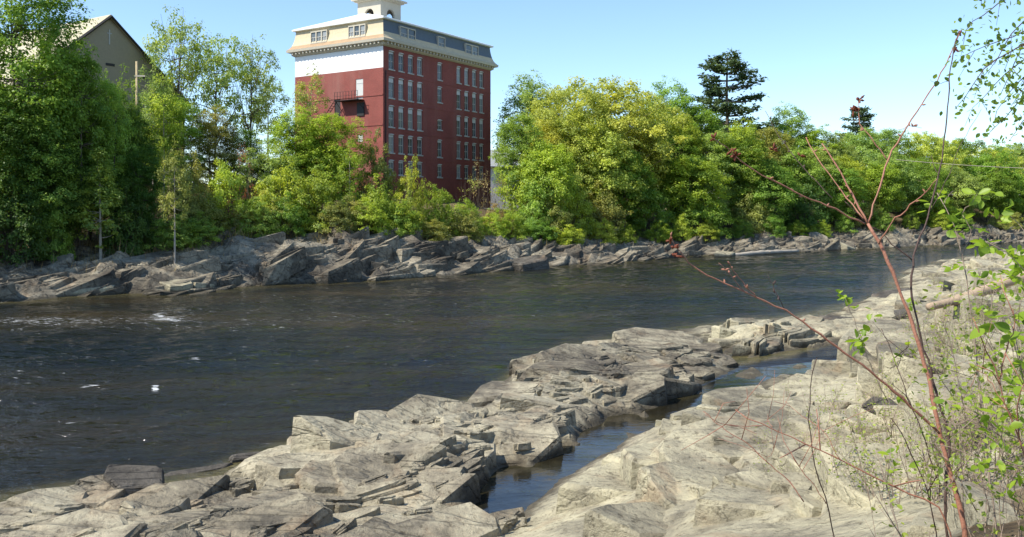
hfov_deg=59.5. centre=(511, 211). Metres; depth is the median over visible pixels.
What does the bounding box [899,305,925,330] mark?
green sprig
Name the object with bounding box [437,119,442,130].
window
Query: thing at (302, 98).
tree
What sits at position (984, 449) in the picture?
shrub
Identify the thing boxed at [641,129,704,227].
tree
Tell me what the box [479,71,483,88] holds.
window
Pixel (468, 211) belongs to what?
bush
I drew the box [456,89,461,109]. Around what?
window
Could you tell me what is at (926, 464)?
green sprig
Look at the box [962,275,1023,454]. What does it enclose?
shrub
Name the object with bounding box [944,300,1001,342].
green sprig
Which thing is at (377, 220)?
bush
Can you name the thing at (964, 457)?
green sprig
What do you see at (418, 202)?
tree
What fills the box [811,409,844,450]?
green sprig
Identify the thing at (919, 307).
boulder
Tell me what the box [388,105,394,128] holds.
window
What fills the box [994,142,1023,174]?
tree
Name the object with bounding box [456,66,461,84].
window
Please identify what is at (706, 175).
tree
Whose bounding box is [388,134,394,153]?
window
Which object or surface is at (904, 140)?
tree
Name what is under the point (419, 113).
window
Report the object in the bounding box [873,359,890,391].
green sprig
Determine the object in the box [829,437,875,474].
green sprig
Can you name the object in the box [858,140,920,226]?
tree
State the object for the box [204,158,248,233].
bush
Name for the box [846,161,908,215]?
tree
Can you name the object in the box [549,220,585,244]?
bush
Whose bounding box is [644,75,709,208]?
tree
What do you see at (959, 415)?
green sprig
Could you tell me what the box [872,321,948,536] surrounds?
sapling
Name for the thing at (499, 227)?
bush
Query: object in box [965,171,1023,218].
tree
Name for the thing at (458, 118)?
window
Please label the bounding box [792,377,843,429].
green sprig
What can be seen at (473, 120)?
window
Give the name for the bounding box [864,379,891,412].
green sprig
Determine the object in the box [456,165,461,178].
window
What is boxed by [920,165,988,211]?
tree
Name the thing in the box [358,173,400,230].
bush
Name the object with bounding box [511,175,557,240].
bush
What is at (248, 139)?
tree
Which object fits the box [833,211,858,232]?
bush
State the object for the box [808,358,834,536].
sprout
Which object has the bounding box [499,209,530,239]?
bush
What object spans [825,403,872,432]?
green sprig
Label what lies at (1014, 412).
green sprig
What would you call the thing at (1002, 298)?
shrub
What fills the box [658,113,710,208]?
tree
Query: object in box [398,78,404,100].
window
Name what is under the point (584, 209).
bush
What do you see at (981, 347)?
green sprig
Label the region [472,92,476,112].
window
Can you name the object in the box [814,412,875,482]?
green sprig
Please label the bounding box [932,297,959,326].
boulder
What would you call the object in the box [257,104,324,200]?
tree
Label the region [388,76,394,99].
window
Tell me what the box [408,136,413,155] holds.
window
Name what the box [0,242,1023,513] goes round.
river water
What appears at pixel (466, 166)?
window
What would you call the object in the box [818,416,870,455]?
green sprig
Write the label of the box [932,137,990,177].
tree
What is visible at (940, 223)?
bush
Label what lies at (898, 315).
boulder
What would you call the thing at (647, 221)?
bush
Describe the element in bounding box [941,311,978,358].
green sprig
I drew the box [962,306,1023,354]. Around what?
green sprig
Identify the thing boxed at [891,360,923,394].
green sprig
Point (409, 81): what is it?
window
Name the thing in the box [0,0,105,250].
tree
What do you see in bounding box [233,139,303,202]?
tree
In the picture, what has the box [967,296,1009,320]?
green sprig
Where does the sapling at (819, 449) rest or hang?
on the riverbank at (656, 481)
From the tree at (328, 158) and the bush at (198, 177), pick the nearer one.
the bush at (198, 177)
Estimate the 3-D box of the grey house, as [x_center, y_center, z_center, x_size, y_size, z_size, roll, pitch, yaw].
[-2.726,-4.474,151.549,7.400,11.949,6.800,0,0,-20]
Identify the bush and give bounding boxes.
[0,171,55,266]
[28,201,76,262]
[102,182,157,256]
[136,212,201,250]
[163,149,215,229]
[165,185,233,240]
[181,211,224,245]
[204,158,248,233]
[216,205,258,237]
[223,183,245,220]
[229,194,281,237]
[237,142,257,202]
[241,190,293,233]
[248,154,311,229]
[267,191,312,237]
[291,168,348,231]
[298,203,326,231]
[315,201,354,233]
[332,195,380,232]
[348,197,391,234]
[351,174,372,205]
[353,126,396,211]
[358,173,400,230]
[378,193,425,234]
[379,201,419,236]
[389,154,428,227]
[415,219,452,240]
[423,181,467,236]
[447,205,484,242]
[449,197,485,234]
[451,174,480,220]
[471,161,502,221]
[478,208,510,239]
[482,203,511,237]
[489,174,518,221]
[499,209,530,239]
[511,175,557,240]
[520,212,555,241]
[533,192,573,239]
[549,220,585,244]
[553,172,596,238]
[571,180,633,239]
[584,218,618,244]
[614,219,637,243]
[625,182,675,238]
[645,220,672,242]
[670,187,737,238]
[671,214,693,241]
[692,219,720,241]
[726,186,777,233]
[731,216,754,238]
[759,213,787,237]
[772,172,832,230]
[785,220,809,235]
[808,219,832,236]
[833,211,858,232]
[840,191,886,229]
[868,208,895,232]
[901,207,920,228]
[917,199,962,227]
[928,212,951,230]
[951,209,975,229]
[987,214,1012,229]
[1008,212,1023,229]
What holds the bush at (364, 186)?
on the riverbank at (364, 255)
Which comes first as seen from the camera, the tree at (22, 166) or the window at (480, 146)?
the tree at (22, 166)
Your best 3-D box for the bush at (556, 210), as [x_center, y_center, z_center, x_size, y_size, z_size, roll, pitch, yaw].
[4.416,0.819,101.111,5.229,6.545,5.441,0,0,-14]
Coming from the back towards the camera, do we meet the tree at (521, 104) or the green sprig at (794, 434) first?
the tree at (521, 104)
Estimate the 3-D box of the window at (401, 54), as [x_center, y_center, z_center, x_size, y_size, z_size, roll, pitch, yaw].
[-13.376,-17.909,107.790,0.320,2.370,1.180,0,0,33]
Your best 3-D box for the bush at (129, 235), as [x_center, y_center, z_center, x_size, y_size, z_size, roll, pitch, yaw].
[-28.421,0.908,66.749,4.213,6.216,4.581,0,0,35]
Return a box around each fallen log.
[735,249,798,254]
[925,271,1023,310]
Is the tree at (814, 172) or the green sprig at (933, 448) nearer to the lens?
the green sprig at (933, 448)
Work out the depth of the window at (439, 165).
114.18 m
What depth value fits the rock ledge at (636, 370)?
27.30 m
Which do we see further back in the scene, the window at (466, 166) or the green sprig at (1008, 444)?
the window at (466, 166)
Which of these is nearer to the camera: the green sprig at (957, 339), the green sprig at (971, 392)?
the green sprig at (971, 392)
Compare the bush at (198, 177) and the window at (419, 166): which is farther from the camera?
the window at (419, 166)
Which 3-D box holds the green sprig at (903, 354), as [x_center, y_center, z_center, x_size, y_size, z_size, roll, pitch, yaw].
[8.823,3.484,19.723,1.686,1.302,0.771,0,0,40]
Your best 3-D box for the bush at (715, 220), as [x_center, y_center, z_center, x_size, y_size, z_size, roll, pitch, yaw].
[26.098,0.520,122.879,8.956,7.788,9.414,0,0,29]
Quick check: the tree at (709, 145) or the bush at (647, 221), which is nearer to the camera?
the bush at (647, 221)
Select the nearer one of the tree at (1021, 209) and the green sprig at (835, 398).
the green sprig at (835, 398)
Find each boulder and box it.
[72,285,115,295]
[103,464,164,494]
[159,279,192,291]
[164,462,233,475]
[193,282,213,288]
[229,451,261,462]
[501,255,549,270]
[714,251,734,256]
[820,315,852,319]
[833,240,854,249]
[862,396,897,414]
[864,332,915,357]
[871,288,909,297]
[894,309,908,320]
[908,302,926,318]
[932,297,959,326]
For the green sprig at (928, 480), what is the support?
on the riverbank at (656, 481)
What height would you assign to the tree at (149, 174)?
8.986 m
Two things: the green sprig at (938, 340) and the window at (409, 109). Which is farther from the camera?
the window at (409, 109)
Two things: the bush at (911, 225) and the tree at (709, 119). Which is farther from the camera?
the bush at (911, 225)
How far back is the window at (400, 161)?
107.92 m
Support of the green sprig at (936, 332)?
on the riverbank at (656, 481)
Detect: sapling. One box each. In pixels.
[666,30,967,536]
[682,371,951,536]
[836,289,912,400]
[845,31,980,536]
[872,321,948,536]
[917,181,1013,536]
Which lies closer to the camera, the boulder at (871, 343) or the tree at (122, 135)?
the boulder at (871, 343)
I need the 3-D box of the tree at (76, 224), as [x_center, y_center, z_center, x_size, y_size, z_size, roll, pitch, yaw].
[-32.829,-1.012,64.599,6.211,10.050,5.722,0,0,4]
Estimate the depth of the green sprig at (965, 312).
27.97 m
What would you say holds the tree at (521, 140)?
on the riverbank at (364, 255)
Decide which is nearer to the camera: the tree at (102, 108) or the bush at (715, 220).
the tree at (102, 108)
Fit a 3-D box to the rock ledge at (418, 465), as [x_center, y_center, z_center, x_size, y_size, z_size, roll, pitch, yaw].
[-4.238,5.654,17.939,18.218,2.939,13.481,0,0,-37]
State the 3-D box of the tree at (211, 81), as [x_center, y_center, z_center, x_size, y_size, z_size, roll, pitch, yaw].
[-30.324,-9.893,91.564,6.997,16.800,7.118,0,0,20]
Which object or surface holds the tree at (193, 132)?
on the riverbank at (364, 255)
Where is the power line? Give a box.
[896,159,1014,167]
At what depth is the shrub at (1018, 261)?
4.16 m
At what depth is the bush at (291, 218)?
74.29 m
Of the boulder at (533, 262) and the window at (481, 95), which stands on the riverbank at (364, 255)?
the boulder at (533, 262)
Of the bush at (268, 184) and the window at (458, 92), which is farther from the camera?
the window at (458, 92)
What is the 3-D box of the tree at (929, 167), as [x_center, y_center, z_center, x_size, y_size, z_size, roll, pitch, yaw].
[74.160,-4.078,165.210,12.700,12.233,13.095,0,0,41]
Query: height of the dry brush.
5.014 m
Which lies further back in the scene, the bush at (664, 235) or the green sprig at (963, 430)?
the bush at (664, 235)
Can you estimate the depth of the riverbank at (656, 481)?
14.24 m
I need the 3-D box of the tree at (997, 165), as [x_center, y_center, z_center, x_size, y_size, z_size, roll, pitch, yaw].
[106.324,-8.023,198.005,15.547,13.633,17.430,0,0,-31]
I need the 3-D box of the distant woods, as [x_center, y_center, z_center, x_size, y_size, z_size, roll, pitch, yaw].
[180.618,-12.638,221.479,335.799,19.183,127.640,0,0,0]
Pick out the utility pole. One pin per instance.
(136, 68)
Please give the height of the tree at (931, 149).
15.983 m
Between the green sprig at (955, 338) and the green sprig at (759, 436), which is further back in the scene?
the green sprig at (955, 338)
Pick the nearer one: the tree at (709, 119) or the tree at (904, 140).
the tree at (709, 119)
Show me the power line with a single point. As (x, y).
(957, 164)
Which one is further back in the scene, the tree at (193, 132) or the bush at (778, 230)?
the bush at (778, 230)
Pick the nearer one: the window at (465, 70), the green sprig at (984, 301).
the green sprig at (984, 301)
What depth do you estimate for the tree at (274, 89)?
98.75 m
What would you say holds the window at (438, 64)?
in the brick mill
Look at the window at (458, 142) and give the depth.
117.77 m
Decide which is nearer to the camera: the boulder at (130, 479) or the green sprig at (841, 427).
the green sprig at (841, 427)
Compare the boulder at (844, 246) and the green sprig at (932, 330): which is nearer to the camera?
the green sprig at (932, 330)
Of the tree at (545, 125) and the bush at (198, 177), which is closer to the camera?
the bush at (198, 177)
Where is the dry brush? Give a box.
[0,214,1022,271]
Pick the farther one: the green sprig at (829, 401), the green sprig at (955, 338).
the green sprig at (955, 338)
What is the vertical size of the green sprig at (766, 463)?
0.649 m
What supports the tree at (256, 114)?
on the riverbank at (364, 255)
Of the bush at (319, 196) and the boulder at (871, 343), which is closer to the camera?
the boulder at (871, 343)
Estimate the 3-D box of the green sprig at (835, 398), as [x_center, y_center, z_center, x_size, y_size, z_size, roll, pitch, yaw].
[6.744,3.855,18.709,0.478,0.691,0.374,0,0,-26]
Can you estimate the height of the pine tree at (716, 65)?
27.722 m
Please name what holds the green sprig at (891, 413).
on the riverbank at (656, 481)
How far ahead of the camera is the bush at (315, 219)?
76.06 m
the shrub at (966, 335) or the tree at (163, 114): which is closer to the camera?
the shrub at (966, 335)
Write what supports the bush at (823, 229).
on the riverbank at (364, 255)
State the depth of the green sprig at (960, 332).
21.06 m
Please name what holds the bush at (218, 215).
on the riverbank at (364, 255)
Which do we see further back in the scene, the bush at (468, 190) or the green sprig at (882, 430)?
the bush at (468, 190)
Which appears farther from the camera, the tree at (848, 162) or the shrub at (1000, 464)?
the tree at (848, 162)
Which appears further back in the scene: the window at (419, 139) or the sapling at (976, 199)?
the window at (419, 139)
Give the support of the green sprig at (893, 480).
on the riverbank at (656, 481)
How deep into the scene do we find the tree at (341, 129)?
84.55 m
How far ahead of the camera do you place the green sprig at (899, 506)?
3.56 m
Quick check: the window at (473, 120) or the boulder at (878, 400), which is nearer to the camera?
the boulder at (878, 400)
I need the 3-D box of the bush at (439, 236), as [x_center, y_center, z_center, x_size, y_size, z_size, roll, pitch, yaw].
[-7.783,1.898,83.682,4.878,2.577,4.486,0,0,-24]
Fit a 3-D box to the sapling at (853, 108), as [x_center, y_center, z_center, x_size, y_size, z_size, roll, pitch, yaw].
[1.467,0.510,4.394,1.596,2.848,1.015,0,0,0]
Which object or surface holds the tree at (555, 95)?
on the riverbank at (364, 255)
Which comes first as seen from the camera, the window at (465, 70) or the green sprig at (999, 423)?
the green sprig at (999, 423)
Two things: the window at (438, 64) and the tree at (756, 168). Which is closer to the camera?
the window at (438, 64)
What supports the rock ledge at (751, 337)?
in the river water
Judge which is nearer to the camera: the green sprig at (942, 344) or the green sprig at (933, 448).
the green sprig at (933, 448)
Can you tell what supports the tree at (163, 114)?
on the riverbank at (364, 255)
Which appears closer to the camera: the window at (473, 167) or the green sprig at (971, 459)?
the green sprig at (971, 459)
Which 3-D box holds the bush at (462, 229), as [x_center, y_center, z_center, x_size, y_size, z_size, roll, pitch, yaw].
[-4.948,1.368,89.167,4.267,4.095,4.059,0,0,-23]
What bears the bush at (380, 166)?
on the riverbank at (364, 255)
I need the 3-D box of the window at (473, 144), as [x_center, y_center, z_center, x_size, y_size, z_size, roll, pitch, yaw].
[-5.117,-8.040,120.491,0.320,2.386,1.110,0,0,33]
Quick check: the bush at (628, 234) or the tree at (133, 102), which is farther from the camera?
the bush at (628, 234)
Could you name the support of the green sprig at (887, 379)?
on the riverbank at (656, 481)
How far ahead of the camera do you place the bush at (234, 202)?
73.14 m
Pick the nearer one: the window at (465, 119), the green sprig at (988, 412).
the green sprig at (988, 412)
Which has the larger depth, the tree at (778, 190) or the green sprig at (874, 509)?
the tree at (778, 190)
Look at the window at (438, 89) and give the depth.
114.18 m
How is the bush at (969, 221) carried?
on the riverbank at (364, 255)
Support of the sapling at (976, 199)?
on the riverbank at (656, 481)
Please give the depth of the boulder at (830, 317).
43.70 m
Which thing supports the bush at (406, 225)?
on the riverbank at (364, 255)
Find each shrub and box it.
[901,355,1023,536]
[905,268,1023,413]
[918,321,1023,503]
[942,248,1023,357]
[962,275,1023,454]
[966,216,1023,290]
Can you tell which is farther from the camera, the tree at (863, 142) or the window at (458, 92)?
the tree at (863, 142)
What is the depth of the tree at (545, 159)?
101.66 m
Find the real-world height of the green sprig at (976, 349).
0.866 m
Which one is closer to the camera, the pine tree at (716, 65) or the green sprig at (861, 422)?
the green sprig at (861, 422)
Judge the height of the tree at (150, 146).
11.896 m
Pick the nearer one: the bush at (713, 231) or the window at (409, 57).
the window at (409, 57)
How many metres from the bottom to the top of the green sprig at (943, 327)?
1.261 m
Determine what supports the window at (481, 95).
in the brick mill
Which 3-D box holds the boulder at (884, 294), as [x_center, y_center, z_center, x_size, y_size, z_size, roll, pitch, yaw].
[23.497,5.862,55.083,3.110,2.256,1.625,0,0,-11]
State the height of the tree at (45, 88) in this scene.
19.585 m
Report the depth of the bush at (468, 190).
95.46 m
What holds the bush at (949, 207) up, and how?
on the riverbank at (364, 255)
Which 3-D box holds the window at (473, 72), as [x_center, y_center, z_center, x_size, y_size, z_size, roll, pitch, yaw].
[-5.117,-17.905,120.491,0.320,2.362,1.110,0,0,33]
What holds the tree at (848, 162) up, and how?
on the riverbank at (364, 255)
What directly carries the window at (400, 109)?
in the brick mill
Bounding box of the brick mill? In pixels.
[286,0,498,207]
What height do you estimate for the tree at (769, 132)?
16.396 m
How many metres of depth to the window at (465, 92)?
119.04 m
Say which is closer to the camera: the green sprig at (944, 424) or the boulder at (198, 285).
the green sprig at (944, 424)
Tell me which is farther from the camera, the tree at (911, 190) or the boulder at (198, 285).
the tree at (911, 190)
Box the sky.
[0,0,1023,194]
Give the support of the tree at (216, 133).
on the riverbank at (364, 255)
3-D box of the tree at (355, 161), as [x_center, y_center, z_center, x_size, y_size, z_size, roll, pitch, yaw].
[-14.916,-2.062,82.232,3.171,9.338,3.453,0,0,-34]
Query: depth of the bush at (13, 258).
60.48 m
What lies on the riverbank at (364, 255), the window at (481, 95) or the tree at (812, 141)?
the tree at (812, 141)
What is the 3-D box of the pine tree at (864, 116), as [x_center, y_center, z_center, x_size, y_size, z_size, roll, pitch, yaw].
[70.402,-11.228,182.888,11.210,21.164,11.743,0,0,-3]
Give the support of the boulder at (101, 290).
on the riverbank at (364, 255)
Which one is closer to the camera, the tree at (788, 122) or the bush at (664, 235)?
the bush at (664, 235)
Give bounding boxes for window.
[335,99,339,116]
[356,79,362,98]
[388,50,394,70]
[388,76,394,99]
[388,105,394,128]
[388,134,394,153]
[389,160,393,174]
[398,53,404,72]
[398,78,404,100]
[398,107,404,129]
[398,135,404,154]
[398,160,404,175]
[408,55,413,74]
[408,80,413,102]
[408,108,413,130]
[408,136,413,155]
[408,161,413,176]
[417,57,422,76]
[417,82,422,103]
[417,109,422,131]
[417,137,422,155]
[417,162,422,176]
[437,62,442,81]
[437,86,442,103]
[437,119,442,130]
[437,139,442,158]
[437,164,442,177]
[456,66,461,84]
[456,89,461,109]
[456,115,461,135]
[456,141,461,159]
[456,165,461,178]
[464,68,469,85]
[464,91,469,111]
[464,117,469,136]
[464,142,469,159]
[464,165,469,179]
[472,70,476,87]
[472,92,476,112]
[472,118,476,137]
[472,143,476,160]
[472,166,475,179]
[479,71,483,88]
[479,94,483,113]
[479,119,483,138]
[479,144,483,160]
[479,166,483,179]
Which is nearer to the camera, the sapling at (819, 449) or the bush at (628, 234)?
the sapling at (819, 449)
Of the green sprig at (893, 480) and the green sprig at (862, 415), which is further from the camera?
the green sprig at (862, 415)
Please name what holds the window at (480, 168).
in the brick mill
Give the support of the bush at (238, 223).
on the riverbank at (364, 255)
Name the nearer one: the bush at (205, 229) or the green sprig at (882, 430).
the green sprig at (882, 430)
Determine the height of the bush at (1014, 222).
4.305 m
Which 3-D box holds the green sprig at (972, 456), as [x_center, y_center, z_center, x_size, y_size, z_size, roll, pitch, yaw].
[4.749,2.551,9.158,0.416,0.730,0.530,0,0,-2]
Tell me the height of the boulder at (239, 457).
0.668 m
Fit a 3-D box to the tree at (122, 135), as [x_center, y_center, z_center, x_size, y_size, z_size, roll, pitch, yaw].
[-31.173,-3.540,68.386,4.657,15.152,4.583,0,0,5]
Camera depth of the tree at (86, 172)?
68.15 m
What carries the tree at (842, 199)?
on the riverbank at (364, 255)
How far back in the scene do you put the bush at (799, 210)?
136.58 m
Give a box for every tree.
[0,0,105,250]
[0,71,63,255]
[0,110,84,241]
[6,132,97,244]
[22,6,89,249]
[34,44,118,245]
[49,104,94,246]
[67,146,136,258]
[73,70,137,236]
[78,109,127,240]
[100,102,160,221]
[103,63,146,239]
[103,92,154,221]
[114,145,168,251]
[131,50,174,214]
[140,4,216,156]
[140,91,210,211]
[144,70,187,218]
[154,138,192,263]
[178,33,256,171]
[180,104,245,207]
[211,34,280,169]
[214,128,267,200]
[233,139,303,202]
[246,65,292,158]
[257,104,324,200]
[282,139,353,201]
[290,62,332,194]
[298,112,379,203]
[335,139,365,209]
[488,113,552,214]
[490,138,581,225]
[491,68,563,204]
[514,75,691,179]
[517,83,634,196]
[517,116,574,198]
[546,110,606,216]
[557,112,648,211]
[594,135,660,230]
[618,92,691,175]
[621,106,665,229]
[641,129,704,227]
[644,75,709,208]
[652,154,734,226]
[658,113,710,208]
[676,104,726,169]
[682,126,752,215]
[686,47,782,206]
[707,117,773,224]
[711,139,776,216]
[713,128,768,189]
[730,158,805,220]
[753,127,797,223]
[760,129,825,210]
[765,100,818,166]
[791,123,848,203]
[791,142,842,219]
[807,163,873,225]
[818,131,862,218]
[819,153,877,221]
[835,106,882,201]
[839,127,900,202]
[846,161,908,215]
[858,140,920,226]
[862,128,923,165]
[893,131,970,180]
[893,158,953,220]
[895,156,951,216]
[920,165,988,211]
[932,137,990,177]
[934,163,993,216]
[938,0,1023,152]
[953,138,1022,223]
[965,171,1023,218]
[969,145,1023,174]
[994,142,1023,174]
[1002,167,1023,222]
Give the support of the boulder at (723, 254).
on the riverbank at (364, 255)
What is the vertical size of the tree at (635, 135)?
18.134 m
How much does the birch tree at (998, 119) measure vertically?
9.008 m
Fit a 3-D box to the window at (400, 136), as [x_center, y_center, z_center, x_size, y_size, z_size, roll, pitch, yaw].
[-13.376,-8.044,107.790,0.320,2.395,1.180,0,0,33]
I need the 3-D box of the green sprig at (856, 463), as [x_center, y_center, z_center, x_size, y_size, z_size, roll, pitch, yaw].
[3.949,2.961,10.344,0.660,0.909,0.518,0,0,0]
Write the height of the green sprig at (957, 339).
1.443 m
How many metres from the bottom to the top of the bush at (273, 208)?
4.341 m
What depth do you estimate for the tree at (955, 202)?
163.75 m
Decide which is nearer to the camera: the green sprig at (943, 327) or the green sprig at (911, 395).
the green sprig at (911, 395)
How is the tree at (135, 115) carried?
on the riverbank at (364, 255)
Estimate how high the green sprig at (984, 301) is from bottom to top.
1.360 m
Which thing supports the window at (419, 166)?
in the brick mill
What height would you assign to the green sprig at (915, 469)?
1.084 m
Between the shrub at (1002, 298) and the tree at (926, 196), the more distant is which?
the tree at (926, 196)
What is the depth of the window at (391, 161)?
106.32 m
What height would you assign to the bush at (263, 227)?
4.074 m
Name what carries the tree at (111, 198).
on the riverbank at (364, 255)
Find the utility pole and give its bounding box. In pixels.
[135,61,144,226]
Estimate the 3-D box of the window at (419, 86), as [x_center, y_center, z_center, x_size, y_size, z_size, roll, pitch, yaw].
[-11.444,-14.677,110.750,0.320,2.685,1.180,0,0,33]
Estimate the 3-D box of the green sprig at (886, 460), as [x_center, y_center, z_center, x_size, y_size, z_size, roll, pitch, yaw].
[3.991,2.780,10.042,0.791,1.145,0.620,0,0,7]
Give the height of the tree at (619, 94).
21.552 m
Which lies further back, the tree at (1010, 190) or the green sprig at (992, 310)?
the tree at (1010, 190)
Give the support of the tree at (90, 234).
on the riverbank at (364, 255)
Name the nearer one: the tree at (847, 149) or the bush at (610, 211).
the bush at (610, 211)
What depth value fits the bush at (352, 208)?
77.39 m
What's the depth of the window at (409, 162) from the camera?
109.31 m
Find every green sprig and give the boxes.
[748,416,770,452]
[752,446,784,471]
[781,376,790,396]
[785,410,815,448]
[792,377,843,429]
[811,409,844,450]
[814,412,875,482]
[815,381,846,413]
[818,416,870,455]
[824,384,843,409]
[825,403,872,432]
[827,409,907,500]
[827,424,875,491]
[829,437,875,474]
[842,382,888,442]
[843,397,895,436]
[857,484,938,536]
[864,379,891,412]
[866,412,888,442]
[866,437,1015,536]
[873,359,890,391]
[876,364,893,399]
[876,380,904,437]
[877,340,950,360]
[877,447,917,506]
[885,407,944,498]
[889,401,975,503]
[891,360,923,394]
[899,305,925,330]
[899,399,962,500]
[905,374,953,418]
[906,409,946,467]
[909,330,975,358]
[913,374,962,447]
[915,391,981,497]
[921,385,984,456]
[923,306,952,344]
[925,317,948,352]
[926,311,942,339]
[927,325,954,357]
[927,369,1018,481]
[928,439,1023,536]
[933,311,951,344]
[934,317,988,355]
[938,382,1023,482]
[939,363,1004,450]
[940,296,985,321]
[940,352,1022,437]
[940,429,988,484]
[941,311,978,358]
[941,381,981,440]
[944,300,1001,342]
[948,313,969,355]
[951,426,993,481]
[954,389,1020,444]
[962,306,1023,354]
[965,328,981,357]
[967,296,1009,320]
[969,329,998,358]
[970,283,990,319]
[970,295,1003,322]
[976,297,1010,328]
[977,401,1023,480]
[979,373,1023,458]
[981,367,1023,473]
[999,366,1023,452]
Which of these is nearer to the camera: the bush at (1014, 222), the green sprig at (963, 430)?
the green sprig at (963, 430)
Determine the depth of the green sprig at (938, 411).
11.74 m
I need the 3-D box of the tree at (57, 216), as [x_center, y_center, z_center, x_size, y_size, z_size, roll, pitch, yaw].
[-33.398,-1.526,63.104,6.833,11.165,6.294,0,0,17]
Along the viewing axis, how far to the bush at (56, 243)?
62.77 m
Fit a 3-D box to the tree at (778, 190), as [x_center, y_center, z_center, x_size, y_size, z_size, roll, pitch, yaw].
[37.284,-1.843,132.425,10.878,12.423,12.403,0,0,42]
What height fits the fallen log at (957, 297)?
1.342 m
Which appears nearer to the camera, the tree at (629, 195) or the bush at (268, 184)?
the bush at (268, 184)
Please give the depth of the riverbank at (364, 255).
73.84 m
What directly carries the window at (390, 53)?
in the brick mill
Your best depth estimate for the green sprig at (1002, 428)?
9.39 m
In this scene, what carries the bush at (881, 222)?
on the riverbank at (364, 255)
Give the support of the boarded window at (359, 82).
in the brick mill
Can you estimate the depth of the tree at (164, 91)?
75.37 m
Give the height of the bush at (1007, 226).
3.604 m
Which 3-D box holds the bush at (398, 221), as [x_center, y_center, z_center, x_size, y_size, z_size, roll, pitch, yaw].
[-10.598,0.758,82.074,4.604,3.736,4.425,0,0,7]
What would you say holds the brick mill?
on the riverbank at (364, 255)
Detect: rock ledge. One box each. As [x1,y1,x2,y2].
[0,381,648,536]
[505,327,755,429]
[701,314,831,379]
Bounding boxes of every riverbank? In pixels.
[0,184,1023,301]
[505,248,1023,536]
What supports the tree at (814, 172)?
on the riverbank at (364, 255)
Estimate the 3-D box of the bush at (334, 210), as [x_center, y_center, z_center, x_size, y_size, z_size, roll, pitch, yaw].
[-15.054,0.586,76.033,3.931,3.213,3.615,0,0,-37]
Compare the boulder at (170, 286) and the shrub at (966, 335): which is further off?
the boulder at (170, 286)
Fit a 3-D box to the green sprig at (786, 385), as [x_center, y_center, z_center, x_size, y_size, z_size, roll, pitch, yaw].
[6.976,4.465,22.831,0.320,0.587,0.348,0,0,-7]
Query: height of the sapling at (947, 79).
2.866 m
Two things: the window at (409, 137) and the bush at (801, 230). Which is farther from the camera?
the bush at (801, 230)
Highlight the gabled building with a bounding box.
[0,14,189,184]
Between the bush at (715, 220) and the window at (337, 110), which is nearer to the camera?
the window at (337, 110)
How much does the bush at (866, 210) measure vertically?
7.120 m
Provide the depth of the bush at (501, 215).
96.77 m
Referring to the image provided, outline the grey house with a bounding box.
[484,150,518,209]
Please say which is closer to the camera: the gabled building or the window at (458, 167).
the gabled building
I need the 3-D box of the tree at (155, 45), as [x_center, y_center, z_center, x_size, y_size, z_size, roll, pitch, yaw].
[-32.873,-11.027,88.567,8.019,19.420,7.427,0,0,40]
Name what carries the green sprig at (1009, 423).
on the riverbank at (656, 481)
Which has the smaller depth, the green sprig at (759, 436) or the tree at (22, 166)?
the green sprig at (759, 436)
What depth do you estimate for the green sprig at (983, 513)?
4.06 m
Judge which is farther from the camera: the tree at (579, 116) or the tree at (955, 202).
the tree at (955, 202)
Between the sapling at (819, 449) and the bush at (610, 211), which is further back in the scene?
the bush at (610, 211)
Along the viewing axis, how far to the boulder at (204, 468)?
19.02 m
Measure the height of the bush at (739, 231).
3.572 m
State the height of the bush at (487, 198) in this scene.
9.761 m
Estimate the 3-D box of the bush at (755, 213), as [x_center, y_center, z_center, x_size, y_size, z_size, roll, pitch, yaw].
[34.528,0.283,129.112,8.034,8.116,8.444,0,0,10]
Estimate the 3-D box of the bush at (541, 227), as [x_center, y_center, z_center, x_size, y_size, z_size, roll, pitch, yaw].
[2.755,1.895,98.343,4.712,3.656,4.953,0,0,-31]
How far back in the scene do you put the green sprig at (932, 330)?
27.29 m
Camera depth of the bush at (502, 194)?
99.20 m
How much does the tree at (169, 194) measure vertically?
10.021 m
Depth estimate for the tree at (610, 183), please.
112.67 m
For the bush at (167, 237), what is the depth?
66.68 m
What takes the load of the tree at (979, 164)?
on the riverbank at (364, 255)
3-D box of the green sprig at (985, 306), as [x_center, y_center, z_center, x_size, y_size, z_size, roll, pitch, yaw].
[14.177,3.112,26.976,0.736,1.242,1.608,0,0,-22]
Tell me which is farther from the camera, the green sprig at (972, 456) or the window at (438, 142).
the window at (438, 142)
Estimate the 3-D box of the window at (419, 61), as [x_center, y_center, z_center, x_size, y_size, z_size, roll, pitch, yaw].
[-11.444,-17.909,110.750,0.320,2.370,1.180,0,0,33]
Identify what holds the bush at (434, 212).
on the riverbank at (364, 255)
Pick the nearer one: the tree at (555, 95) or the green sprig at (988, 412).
the green sprig at (988, 412)
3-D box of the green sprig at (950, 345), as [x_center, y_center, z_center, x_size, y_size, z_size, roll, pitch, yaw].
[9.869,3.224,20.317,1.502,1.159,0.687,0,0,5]
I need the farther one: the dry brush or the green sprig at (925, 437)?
the dry brush
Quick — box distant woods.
[613,103,996,188]
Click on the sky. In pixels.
(816, 56)
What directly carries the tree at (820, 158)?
on the riverbank at (364, 255)
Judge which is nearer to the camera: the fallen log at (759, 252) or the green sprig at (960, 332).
the green sprig at (960, 332)
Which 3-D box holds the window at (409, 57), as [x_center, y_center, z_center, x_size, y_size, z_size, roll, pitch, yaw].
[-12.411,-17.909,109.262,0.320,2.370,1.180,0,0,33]
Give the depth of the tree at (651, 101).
131.61 m

